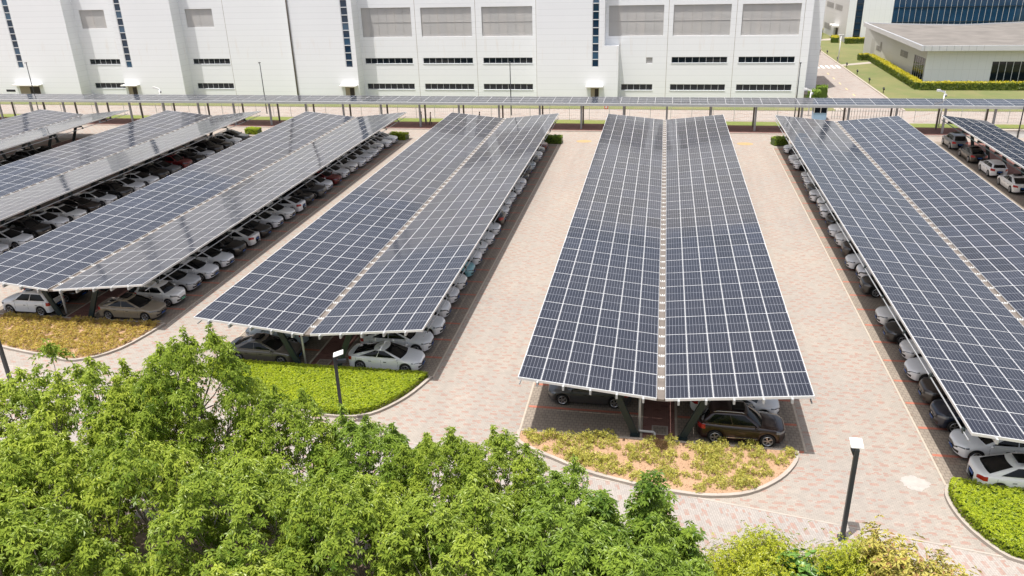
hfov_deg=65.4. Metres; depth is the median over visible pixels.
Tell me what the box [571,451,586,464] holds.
shrub
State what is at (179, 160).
suv car
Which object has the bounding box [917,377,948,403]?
suv car
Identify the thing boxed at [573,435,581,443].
shrub
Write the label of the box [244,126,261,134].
hedge
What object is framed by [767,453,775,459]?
shrub
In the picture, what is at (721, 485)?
shrub
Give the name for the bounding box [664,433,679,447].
shrub
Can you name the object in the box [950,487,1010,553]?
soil
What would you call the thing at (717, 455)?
shrub
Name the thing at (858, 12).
window
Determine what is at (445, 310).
hatchback
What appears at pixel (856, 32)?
window
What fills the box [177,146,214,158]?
sedan car
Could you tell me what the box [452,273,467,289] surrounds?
sedan car
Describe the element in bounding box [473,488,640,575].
broadleaf tree
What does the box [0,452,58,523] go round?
broadleaf tree
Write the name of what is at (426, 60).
window
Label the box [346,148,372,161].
sedan car
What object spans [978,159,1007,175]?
hatchback
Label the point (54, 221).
sedan car
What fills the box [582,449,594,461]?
shrub
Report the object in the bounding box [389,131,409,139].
hedge
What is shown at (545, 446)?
shrub
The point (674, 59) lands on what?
window
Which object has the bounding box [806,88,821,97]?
hedge
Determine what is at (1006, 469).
sedan car
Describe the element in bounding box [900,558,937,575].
shrub
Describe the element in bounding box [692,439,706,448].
shrub
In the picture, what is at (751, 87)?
window
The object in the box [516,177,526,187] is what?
hatchback
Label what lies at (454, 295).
sedan car
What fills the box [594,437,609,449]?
shrub
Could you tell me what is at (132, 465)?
broadleaf tree
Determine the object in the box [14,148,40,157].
suv car
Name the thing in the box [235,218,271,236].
sedan car
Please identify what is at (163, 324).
kerb
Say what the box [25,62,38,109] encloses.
street lamp
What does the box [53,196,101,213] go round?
sedan car
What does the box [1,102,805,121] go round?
wire fence
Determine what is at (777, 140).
hedge
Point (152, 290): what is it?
side window
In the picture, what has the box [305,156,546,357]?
bay marking
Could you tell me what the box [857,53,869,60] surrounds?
hedge
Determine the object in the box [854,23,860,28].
window
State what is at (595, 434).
shrub
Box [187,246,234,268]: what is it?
sedan car
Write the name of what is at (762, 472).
shrub
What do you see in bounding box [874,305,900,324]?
sedan car
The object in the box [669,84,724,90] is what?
window
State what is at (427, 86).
window
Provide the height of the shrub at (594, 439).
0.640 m
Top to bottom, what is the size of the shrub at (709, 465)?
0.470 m
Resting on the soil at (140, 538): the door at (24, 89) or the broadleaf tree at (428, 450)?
the broadleaf tree at (428, 450)
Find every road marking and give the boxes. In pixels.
[577,140,591,142]
[737,142,752,144]
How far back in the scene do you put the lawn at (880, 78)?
133.46 m
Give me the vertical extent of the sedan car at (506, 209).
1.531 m
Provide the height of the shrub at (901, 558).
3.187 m
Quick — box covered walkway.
[0,94,1023,133]
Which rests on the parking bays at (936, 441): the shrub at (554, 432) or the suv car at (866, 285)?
the suv car at (866, 285)
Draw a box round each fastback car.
[172,257,219,281]
[342,153,365,166]
[348,341,425,370]
[548,377,631,407]
[898,339,922,358]
[903,357,934,380]
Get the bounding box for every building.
[0,0,825,97]
[823,0,1023,41]
[863,21,1023,81]
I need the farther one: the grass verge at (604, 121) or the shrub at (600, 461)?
the grass verge at (604, 121)
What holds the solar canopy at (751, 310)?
on the parking bays at (576, 421)
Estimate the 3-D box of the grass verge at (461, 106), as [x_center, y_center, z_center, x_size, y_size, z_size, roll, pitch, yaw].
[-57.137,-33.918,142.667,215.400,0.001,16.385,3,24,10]
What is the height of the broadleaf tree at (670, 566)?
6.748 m
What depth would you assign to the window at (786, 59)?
124.06 m
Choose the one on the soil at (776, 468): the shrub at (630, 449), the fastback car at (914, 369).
the shrub at (630, 449)
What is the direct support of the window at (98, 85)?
in the white building at (668, 48)
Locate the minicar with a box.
[134,279,185,306]
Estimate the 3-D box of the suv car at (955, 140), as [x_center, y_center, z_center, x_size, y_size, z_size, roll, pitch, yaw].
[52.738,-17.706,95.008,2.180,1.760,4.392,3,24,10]
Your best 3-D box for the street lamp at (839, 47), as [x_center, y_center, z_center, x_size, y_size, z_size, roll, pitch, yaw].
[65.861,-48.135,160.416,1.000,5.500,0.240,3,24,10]
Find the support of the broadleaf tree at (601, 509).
on the soil at (140, 538)
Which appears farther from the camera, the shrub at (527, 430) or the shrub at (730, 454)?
the shrub at (527, 430)
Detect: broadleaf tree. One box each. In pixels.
[0,338,180,498]
[0,374,83,488]
[0,421,138,575]
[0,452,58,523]
[0,496,138,575]
[42,426,254,575]
[78,374,218,527]
[119,323,284,524]
[135,451,352,575]
[210,549,332,575]
[212,384,355,540]
[268,468,446,575]
[298,403,435,554]
[365,471,542,575]
[379,426,502,565]
[438,424,564,556]
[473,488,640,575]
[498,453,625,575]
[549,488,640,575]
[586,518,716,575]
[596,469,713,575]
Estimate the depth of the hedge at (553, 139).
102.25 m
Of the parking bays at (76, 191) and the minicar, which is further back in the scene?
the parking bays at (76, 191)
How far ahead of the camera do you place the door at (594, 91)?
128.17 m
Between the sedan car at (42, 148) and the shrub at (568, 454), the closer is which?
the shrub at (568, 454)
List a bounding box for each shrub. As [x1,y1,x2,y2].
[522,427,531,435]
[526,428,539,440]
[528,434,541,444]
[537,430,548,441]
[541,445,549,450]
[545,428,557,440]
[551,441,564,453]
[556,431,566,438]
[556,435,570,445]
[563,448,577,460]
[565,430,576,438]
[566,438,577,446]
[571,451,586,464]
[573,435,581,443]
[579,440,593,449]
[579,454,591,466]
[580,428,593,442]
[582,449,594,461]
[584,434,597,446]
[588,450,601,463]
[590,430,604,439]
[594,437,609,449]
[594,463,605,471]
[596,454,610,464]
[600,428,615,440]
[600,460,618,473]
[608,452,617,459]
[610,459,618,466]
[612,442,621,449]
[616,468,625,476]
[619,460,634,473]
[622,442,639,456]
[628,470,640,481]
[634,449,649,462]
[635,439,648,450]
[644,435,655,442]
[646,441,657,452]
[647,453,660,465]
[649,447,662,456]
[650,438,668,450]
[659,460,668,467]
[660,450,677,462]
[662,462,679,476]
[663,468,679,480]
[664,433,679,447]
[673,478,682,486]
[680,452,688,459]
[680,470,690,477]
[685,440,696,449]
[690,456,703,470]
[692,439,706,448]
[692,472,701,478]
[693,445,709,459]
[693,482,705,492]
[698,523,781,575]
[702,445,716,460]
[702,466,710,473]
[702,477,711,487]
[703,454,715,466]
[705,461,718,471]
[708,441,722,452]
[708,451,723,464]
[708,464,724,480]
[713,436,729,449]
[714,446,724,456]
[716,459,727,468]
[716,478,726,489]
[719,475,730,486]
[720,535,804,575]
[723,451,733,458]
[724,516,809,575]
[727,461,736,468]
[729,447,738,452]
[729,475,747,489]
[733,456,742,463]
[735,441,745,450]
[735,451,743,457]
[735,468,747,478]
[737,462,754,476]
[739,474,758,489]
[744,438,759,450]
[748,458,757,466]
[751,448,767,458]
[752,466,766,478]
[755,458,769,470]
[763,548,834,575]
[766,468,774,475]
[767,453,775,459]
[773,452,789,466]
[780,445,798,458]
[797,521,880,575]
[829,537,896,575]
[847,515,933,575]
[875,563,896,575]
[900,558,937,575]
[910,544,981,575]
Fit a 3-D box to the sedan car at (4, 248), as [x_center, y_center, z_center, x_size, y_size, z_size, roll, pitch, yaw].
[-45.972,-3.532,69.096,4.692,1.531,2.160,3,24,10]
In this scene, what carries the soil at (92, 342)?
on the ground at (472, 389)
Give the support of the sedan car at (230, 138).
on the parking bays at (76, 191)
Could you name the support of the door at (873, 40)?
in the building at (988, 52)
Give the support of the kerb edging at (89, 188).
on the ground at (472, 389)
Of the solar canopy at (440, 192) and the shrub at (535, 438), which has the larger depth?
the solar canopy at (440, 192)
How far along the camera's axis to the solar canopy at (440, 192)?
59.65 m
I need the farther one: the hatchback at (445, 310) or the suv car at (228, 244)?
the suv car at (228, 244)
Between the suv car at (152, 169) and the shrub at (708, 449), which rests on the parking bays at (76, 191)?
the suv car at (152, 169)
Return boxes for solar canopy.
[0,109,128,157]
[0,110,260,225]
[0,111,405,317]
[194,112,558,368]
[518,114,814,440]
[775,115,1023,444]
[942,115,1023,174]
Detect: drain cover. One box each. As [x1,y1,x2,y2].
[317,359,331,365]
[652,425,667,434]
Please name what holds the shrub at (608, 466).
on the soil at (776, 468)
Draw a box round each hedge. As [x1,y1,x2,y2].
[206,357,428,414]
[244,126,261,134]
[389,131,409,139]
[545,134,562,143]
[770,135,788,145]
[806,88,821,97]
[816,84,828,97]
[831,35,838,42]
[844,37,864,43]
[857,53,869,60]
[868,53,1023,90]
[948,476,1023,558]
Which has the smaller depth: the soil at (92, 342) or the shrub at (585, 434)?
the shrub at (585, 434)
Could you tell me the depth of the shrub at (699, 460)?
38.40 m
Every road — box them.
[0,104,1023,123]
[816,52,902,110]
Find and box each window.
[90,59,120,64]
[95,83,125,88]
[138,287,149,292]
[149,288,160,292]
[193,59,230,64]
[198,83,233,88]
[365,58,412,63]
[367,83,414,89]
[423,58,472,63]
[425,84,473,89]
[483,57,532,63]
[484,84,532,89]
[621,84,652,90]
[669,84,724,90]
[671,57,726,62]
[736,84,791,90]
[738,56,794,62]
[812,108,826,112]
[853,29,859,35]
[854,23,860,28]
[855,17,861,22]
[856,4,863,9]
[856,10,862,15]
[911,55,924,80]
[989,61,1023,81]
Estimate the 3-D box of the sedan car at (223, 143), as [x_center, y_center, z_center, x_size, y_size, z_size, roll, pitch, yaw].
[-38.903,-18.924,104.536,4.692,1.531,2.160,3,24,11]
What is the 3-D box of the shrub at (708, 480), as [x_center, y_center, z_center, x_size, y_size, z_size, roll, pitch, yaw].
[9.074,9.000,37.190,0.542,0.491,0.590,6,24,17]
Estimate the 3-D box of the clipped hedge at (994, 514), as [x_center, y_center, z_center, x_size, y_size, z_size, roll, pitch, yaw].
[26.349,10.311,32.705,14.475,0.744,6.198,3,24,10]
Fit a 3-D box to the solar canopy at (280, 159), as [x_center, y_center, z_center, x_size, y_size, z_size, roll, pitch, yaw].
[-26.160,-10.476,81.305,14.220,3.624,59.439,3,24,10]
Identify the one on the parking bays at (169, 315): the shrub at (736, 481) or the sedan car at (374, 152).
the sedan car at (374, 152)
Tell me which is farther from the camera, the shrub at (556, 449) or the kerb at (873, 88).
the kerb at (873, 88)
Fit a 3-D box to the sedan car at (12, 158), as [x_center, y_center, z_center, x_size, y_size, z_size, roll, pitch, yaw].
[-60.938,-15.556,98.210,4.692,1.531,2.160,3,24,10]
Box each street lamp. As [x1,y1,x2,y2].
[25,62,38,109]
[258,62,267,113]
[509,62,511,114]
[794,62,801,116]
[837,34,843,61]
[1017,107,1023,137]
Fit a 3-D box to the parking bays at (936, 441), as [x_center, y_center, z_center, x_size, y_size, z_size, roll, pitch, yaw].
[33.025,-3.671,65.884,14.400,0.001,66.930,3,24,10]
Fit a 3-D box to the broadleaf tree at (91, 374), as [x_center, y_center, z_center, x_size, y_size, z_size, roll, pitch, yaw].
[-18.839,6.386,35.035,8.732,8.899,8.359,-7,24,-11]
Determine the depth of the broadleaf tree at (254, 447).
31.68 m
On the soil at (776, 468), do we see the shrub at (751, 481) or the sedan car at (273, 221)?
the shrub at (751, 481)
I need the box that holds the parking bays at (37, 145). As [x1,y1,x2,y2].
[0,138,70,158]
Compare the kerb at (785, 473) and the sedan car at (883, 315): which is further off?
the sedan car at (883, 315)
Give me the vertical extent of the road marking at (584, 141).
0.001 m
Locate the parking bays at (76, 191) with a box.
[0,140,195,249]
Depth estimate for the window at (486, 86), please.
133.26 m
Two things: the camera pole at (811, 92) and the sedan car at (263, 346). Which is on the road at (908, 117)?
the camera pole at (811, 92)
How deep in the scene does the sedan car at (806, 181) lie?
80.84 m
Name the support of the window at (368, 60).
in the white building at (668, 48)
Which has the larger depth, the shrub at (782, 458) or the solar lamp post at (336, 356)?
the solar lamp post at (336, 356)
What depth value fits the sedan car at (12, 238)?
70.67 m
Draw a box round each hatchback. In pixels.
[307,175,332,189]
[434,299,451,317]
[467,249,482,264]
[502,198,511,208]
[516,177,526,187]
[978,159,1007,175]
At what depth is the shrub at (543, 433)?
40.85 m
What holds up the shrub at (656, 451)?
on the soil at (776, 468)
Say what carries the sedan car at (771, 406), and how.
on the parking bays at (576, 421)
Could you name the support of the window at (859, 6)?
in the building at (847, 18)
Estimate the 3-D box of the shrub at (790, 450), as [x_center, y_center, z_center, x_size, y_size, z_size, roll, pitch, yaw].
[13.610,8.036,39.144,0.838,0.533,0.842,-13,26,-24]
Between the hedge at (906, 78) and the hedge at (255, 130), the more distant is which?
the hedge at (906, 78)
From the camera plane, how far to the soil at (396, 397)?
45.56 m
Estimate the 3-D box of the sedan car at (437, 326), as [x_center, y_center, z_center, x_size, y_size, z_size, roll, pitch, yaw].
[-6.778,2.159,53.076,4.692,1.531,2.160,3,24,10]
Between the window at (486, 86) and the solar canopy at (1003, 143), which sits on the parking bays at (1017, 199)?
the solar canopy at (1003, 143)
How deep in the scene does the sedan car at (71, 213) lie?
77.31 m
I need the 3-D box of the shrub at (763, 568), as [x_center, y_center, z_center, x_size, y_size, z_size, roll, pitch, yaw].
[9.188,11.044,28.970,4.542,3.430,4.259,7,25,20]
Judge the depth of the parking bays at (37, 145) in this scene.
110.15 m
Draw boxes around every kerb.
[0,313,165,361]
[0,363,1002,556]
[85,124,969,136]
[204,369,432,417]
[516,429,798,497]
[816,51,905,110]
[944,484,1023,564]
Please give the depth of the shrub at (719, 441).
39.83 m
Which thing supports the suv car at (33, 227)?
on the parking bays at (76, 191)
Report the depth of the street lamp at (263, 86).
125.46 m
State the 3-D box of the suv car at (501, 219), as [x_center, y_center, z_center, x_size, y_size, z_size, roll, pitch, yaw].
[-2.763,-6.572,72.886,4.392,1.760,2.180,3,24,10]
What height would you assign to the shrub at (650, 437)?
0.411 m
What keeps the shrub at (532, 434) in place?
on the soil at (776, 468)
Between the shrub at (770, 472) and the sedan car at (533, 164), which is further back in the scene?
the sedan car at (533, 164)
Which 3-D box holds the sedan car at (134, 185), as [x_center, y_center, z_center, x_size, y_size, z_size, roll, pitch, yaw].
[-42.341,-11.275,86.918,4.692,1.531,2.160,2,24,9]
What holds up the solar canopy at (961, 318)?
on the parking bays at (936, 441)
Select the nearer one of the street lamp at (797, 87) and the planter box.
the planter box
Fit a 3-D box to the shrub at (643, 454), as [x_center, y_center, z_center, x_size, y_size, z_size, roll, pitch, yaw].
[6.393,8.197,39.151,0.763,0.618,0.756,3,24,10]
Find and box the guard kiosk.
[811,108,827,119]
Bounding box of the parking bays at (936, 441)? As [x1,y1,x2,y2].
[774,148,1012,483]
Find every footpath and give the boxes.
[0,117,1007,135]
[0,147,187,227]
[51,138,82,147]
[67,287,128,317]
[311,334,359,366]
[642,148,674,438]
[968,142,1020,174]
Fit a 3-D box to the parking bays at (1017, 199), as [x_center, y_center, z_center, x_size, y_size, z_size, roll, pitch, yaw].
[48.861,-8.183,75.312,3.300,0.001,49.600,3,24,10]
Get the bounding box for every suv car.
[1,217,51,238]
[2,288,65,314]
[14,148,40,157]
[90,181,132,198]
[129,164,168,179]
[157,153,192,169]
[188,140,223,153]
[205,234,246,255]
[245,325,311,343]
[283,186,314,203]
[296,179,326,198]
[330,157,357,171]
[360,138,383,151]
[492,209,505,225]
[523,165,531,174]
[531,154,538,163]
[696,400,785,446]
[806,183,818,193]
[809,189,823,201]
[816,197,828,207]
[819,204,834,217]
[840,241,858,255]
[855,263,871,277]
[859,275,883,297]
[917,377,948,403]
[929,399,964,431]
[942,132,967,148]
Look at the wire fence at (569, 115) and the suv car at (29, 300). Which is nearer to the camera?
the suv car at (29, 300)
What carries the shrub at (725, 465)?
on the soil at (776, 468)
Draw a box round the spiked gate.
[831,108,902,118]
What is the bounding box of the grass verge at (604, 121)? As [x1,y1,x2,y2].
[0,114,1023,128]
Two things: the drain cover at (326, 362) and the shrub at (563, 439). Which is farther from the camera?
the drain cover at (326, 362)
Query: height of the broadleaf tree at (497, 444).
6.826 m
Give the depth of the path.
159.08 m
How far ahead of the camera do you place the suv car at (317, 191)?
82.32 m
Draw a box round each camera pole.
[804,88,812,115]
[937,89,946,126]
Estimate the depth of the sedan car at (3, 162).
95.58 m
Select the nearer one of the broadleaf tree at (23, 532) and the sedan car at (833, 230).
the broadleaf tree at (23, 532)
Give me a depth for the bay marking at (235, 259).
66.49 m
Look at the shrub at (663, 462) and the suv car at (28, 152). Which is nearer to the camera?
the shrub at (663, 462)
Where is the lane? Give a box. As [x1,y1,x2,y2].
[0,364,1023,575]
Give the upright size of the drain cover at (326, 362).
0.020 m
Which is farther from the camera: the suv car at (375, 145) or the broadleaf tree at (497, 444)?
the suv car at (375, 145)
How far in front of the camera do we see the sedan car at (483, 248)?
65.75 m
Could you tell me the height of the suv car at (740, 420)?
1.760 m
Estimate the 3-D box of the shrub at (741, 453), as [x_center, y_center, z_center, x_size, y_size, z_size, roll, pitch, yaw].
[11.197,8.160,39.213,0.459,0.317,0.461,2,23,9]
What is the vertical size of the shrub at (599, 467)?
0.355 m
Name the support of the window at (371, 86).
in the white building at (668, 48)
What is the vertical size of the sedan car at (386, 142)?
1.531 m
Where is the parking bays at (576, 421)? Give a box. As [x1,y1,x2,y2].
[521,148,804,451]
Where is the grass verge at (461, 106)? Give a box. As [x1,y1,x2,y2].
[0,94,834,110]
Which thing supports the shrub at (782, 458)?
on the soil at (776, 468)
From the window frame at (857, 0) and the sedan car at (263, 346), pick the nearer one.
the sedan car at (263, 346)
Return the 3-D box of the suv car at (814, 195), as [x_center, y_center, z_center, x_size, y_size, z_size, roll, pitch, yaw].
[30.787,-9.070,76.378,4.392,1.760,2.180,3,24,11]
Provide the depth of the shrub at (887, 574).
29.09 m
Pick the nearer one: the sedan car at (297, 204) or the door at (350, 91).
the sedan car at (297, 204)
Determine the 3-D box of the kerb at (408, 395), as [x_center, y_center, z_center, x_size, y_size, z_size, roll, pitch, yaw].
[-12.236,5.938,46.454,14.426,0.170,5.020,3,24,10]
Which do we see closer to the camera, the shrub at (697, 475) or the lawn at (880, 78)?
the shrub at (697, 475)
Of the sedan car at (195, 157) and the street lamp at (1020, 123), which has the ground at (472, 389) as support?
the street lamp at (1020, 123)
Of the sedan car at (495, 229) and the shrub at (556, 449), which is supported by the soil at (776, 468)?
the shrub at (556, 449)
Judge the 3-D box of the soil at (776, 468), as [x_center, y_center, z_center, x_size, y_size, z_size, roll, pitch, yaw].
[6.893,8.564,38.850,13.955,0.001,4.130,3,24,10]
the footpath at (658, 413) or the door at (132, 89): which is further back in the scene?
the door at (132, 89)
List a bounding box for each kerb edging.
[0,143,403,323]
[0,146,187,226]
[215,145,557,376]
[519,382,806,451]
[773,148,945,484]
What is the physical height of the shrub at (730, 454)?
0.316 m
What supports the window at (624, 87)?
in the white building at (668, 48)
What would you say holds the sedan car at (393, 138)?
on the parking bays at (169, 315)
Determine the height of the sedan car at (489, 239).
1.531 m
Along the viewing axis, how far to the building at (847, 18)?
186.25 m
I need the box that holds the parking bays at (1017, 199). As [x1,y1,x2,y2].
[934,142,1023,209]
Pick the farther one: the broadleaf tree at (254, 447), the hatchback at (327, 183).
the hatchback at (327, 183)
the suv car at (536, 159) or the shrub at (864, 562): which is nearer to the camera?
the shrub at (864, 562)
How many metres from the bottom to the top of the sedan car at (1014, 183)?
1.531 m
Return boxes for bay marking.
[66,149,394,309]
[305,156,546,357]
[529,174,803,452]
[780,149,993,484]
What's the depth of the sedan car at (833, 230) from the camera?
67.34 m
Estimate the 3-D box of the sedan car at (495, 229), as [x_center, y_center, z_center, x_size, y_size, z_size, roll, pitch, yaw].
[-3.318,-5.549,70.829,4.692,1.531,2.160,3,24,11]
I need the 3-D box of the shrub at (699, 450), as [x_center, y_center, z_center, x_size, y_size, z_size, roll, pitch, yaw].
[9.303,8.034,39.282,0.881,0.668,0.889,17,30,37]
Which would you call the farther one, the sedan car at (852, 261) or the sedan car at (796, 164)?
the sedan car at (796, 164)
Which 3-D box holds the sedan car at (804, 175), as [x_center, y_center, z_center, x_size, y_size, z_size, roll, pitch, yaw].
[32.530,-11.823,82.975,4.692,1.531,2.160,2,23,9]
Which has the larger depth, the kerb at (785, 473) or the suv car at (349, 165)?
the suv car at (349, 165)
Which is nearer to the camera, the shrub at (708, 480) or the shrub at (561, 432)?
the shrub at (708, 480)
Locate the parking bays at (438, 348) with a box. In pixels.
[216,145,556,375]
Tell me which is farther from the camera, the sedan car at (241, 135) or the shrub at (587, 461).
the sedan car at (241, 135)
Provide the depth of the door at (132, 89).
143.28 m
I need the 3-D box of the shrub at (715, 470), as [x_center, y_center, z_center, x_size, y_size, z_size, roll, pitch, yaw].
[9.661,8.683,37.711,0.840,0.665,0.863,5,24,15]
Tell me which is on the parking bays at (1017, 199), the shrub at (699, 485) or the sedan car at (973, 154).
the sedan car at (973, 154)
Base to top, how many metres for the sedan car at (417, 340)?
1.531 m
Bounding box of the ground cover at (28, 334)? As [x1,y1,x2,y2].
[0,311,159,357]
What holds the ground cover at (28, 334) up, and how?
on the soil at (92, 342)
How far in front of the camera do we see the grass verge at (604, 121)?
114.33 m
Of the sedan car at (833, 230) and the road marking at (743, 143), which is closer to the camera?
the sedan car at (833, 230)
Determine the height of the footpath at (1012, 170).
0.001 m
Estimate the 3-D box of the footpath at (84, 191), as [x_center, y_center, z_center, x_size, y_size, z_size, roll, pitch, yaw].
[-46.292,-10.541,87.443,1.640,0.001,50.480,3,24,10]
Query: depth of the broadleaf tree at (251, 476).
26.15 m
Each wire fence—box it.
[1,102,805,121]
[914,109,1023,122]
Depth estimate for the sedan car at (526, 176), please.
85.69 m
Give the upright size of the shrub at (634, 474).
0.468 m
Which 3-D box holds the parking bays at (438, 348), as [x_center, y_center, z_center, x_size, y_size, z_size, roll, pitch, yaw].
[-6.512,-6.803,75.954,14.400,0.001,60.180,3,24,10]
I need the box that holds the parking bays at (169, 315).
[0,143,402,323]
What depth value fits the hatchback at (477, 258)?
63.53 m
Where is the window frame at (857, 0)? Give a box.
[852,0,863,36]
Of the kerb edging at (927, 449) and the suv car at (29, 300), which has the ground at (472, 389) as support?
the kerb edging at (927, 449)
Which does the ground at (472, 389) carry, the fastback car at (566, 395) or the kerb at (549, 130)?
the kerb at (549, 130)
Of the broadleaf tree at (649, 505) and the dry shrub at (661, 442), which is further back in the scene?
the dry shrub at (661, 442)
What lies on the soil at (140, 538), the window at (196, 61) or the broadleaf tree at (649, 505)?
the broadleaf tree at (649, 505)
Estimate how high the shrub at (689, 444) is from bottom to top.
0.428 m
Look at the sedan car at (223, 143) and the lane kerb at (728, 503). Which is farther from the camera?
the sedan car at (223, 143)
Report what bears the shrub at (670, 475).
on the soil at (776, 468)
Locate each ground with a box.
[0,91,1023,559]
[900,475,930,491]
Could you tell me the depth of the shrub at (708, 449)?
39.01 m
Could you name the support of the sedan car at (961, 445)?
on the parking bays at (936, 441)
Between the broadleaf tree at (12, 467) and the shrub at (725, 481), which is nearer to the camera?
the broadleaf tree at (12, 467)
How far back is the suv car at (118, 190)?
83.93 m
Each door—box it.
[19,86,40,93]
[127,86,137,93]
[345,87,354,95]
[591,88,598,96]
[870,38,874,53]
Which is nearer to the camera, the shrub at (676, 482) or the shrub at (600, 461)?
the shrub at (676, 482)
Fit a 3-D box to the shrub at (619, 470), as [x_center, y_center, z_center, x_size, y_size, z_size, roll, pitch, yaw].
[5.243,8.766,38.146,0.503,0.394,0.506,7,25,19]
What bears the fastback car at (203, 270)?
on the parking bays at (169, 315)
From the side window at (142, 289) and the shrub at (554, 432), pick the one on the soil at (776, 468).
the shrub at (554, 432)
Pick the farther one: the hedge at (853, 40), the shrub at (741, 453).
the hedge at (853, 40)
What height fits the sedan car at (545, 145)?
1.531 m
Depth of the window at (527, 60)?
131.55 m
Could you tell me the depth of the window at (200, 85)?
143.04 m
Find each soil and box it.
[0,314,160,357]
[24,508,478,575]
[214,376,427,413]
[519,431,794,492]
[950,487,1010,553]
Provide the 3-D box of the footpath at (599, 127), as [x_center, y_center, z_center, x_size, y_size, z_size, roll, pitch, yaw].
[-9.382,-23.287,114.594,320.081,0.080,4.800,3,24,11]
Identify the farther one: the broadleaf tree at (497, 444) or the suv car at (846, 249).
the suv car at (846, 249)
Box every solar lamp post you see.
[0,340,16,400]
[333,350,345,427]
[837,437,863,541]
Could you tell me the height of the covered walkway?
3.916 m
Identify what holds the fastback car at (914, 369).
on the parking bays at (936, 441)
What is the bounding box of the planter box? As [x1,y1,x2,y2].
[1002,129,1023,137]
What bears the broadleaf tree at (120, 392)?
on the soil at (140, 538)
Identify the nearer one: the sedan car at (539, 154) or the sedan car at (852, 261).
the sedan car at (852, 261)
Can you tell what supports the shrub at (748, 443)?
on the soil at (776, 468)
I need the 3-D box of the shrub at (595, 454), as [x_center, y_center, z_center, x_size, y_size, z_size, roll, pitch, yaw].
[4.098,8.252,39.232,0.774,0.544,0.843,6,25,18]
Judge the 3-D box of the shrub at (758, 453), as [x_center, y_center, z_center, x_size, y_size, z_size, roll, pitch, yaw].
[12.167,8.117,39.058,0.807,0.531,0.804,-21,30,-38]
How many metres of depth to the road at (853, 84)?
137.91 m
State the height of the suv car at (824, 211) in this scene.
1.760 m
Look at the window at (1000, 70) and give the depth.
132.45 m
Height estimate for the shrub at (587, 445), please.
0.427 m
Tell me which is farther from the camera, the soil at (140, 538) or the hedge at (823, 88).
the hedge at (823, 88)
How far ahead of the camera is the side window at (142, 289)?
58.10 m
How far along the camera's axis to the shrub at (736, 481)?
36.95 m
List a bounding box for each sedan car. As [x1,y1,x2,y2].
[0,155,25,161]
[0,160,11,165]
[0,228,33,247]
[0,243,9,254]
[24,211,69,229]
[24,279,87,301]
[35,146,52,151]
[37,203,86,221]
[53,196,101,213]
[73,189,117,206]
[98,293,166,320]
[109,177,145,191]
[118,171,158,185]
[148,160,180,174]
[156,268,201,291]
[175,150,204,163]
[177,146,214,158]
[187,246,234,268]
[206,137,232,149]
[207,133,241,144]
[215,129,249,140]
[223,226,260,246]
[229,333,302,362]
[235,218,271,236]
[247,210,283,227]
[260,202,295,219]
[272,195,305,211]
[313,169,341,183]
[322,164,349,177]
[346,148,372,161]
[354,144,378,156]
[360,331,433,350]
[369,135,391,147]
[374,131,397,142]
[424,315,445,334]
[444,286,459,302]
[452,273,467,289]
[460,261,475,276]
[475,240,487,254]
[481,231,494,244]
[486,222,500,234]
[500,205,509,215]
[507,192,516,201]
[511,184,522,194]
[520,172,529,180]
[528,161,535,169]
[534,151,542,158]
[536,146,544,153]
[539,141,547,148]
[689,385,779,414]
[783,144,796,154]
[788,154,800,163]
[792,159,807,170]
[800,171,811,179]
[803,177,815,185]
[825,214,839,225]
[827,223,845,236]
[834,232,850,245]
[845,253,864,269]
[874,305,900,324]
[882,321,911,343]
[948,428,1023,457]
[958,146,987,161]
[966,452,1023,489]
[997,174,1023,192]
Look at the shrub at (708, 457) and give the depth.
38.57 m
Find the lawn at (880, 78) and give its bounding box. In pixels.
[821,33,1023,111]
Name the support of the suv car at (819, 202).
on the parking bays at (936, 441)
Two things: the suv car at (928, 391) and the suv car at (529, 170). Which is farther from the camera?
the suv car at (529, 170)
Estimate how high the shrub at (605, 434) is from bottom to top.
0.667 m
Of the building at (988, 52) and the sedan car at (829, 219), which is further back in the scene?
the building at (988, 52)
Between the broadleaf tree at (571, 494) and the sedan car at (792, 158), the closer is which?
the broadleaf tree at (571, 494)
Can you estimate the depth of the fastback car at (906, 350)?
47.55 m
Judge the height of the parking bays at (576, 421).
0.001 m
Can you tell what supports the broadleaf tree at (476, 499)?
on the soil at (140, 538)
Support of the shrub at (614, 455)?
on the soil at (776, 468)
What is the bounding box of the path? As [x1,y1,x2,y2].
[841,62,870,65]
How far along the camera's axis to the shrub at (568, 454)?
39.35 m
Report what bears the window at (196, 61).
in the white building at (668, 48)
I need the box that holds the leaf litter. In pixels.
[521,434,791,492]
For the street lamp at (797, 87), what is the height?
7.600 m
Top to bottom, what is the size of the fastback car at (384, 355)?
1.444 m

